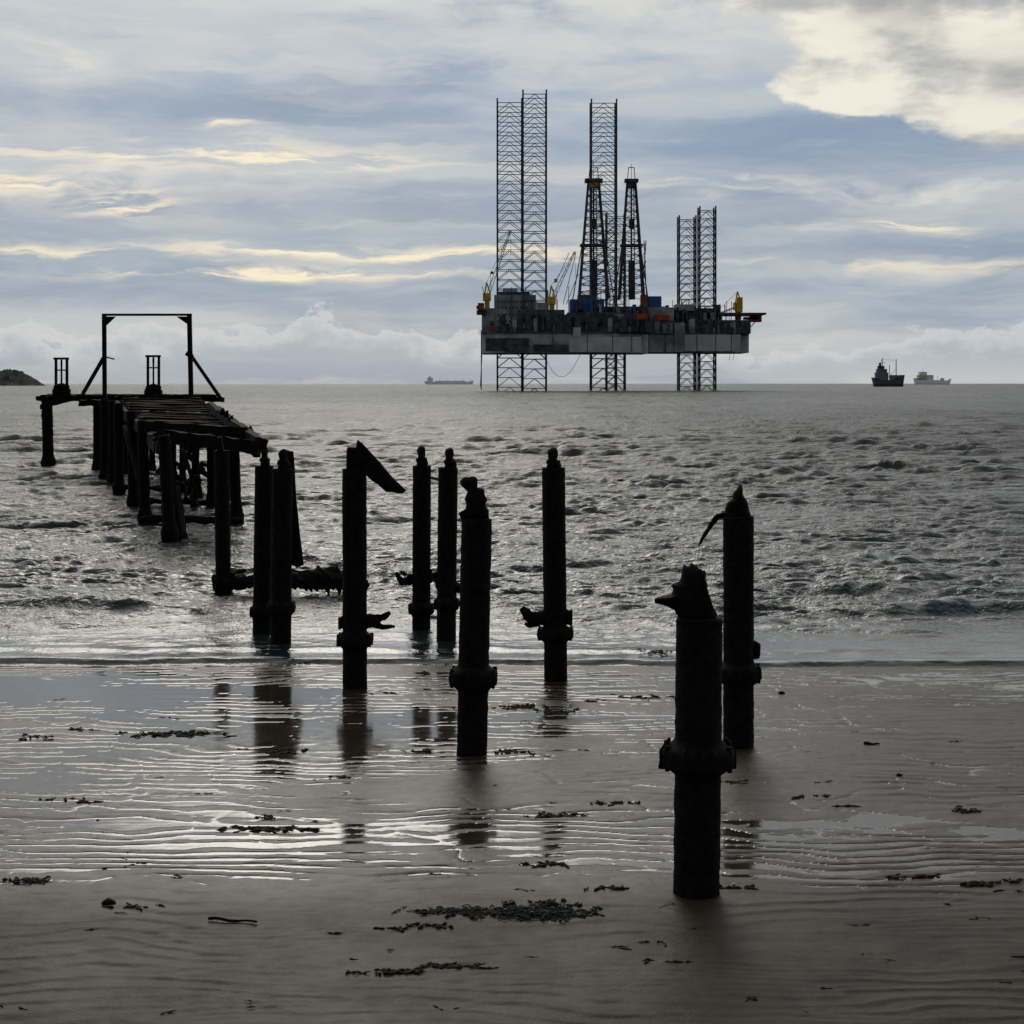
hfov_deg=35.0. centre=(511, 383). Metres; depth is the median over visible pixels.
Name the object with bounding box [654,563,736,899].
pier pile
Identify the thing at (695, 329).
jackup drilling rig
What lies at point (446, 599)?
pier pile
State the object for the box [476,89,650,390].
jackup drilling rig
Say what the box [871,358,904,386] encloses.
coaster ship
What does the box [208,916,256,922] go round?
driftwood stick
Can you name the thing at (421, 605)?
pier pile
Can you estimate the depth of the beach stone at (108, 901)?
12.47 m
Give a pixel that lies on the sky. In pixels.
(313, 183)
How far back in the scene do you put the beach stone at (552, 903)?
12.35 m
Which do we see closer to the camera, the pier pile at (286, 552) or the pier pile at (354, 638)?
the pier pile at (354, 638)
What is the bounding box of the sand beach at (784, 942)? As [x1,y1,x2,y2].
[0,664,1023,1023]
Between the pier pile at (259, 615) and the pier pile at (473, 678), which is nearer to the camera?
the pier pile at (473, 678)
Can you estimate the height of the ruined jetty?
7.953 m
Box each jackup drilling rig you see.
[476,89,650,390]
[605,164,765,390]
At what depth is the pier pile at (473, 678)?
17.41 m
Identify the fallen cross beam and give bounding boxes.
[233,565,342,593]
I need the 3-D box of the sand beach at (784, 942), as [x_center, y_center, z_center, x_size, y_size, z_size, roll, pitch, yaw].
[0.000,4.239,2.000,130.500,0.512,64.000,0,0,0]
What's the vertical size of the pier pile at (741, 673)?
3.793 m
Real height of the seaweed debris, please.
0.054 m
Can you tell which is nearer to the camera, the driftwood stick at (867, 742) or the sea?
the driftwood stick at (867, 742)
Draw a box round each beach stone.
[101,898,115,904]
[545,901,559,908]
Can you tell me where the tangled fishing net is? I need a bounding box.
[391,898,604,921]
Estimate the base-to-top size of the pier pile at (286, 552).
3.888 m
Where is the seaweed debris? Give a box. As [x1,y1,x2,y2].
[0,648,1023,1014]
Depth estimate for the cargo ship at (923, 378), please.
4188.00 m
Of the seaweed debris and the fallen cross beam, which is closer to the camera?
the seaweed debris
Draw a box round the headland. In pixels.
[0,369,45,385]
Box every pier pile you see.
[211,437,246,593]
[249,438,273,633]
[266,449,303,643]
[336,440,406,688]
[395,446,433,629]
[431,448,459,640]
[449,476,497,756]
[520,447,573,681]
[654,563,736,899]
[698,484,761,748]
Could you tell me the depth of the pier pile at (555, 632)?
21.77 m
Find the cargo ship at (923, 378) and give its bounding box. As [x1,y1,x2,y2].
[913,372,950,383]
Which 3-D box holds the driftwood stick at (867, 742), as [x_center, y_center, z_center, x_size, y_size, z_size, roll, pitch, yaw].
[3.981,3.987,17.976,0.177,0.041,0.048,0,0,15]
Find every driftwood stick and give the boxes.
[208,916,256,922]
[864,741,879,744]
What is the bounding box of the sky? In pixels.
[0,0,1023,383]
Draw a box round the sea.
[0,384,1023,667]
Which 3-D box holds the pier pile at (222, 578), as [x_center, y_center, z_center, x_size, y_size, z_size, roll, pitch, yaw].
[-5.427,2.964,31.377,0.754,3.875,0.393,0,0,0]
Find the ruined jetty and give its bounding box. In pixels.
[36,314,261,542]

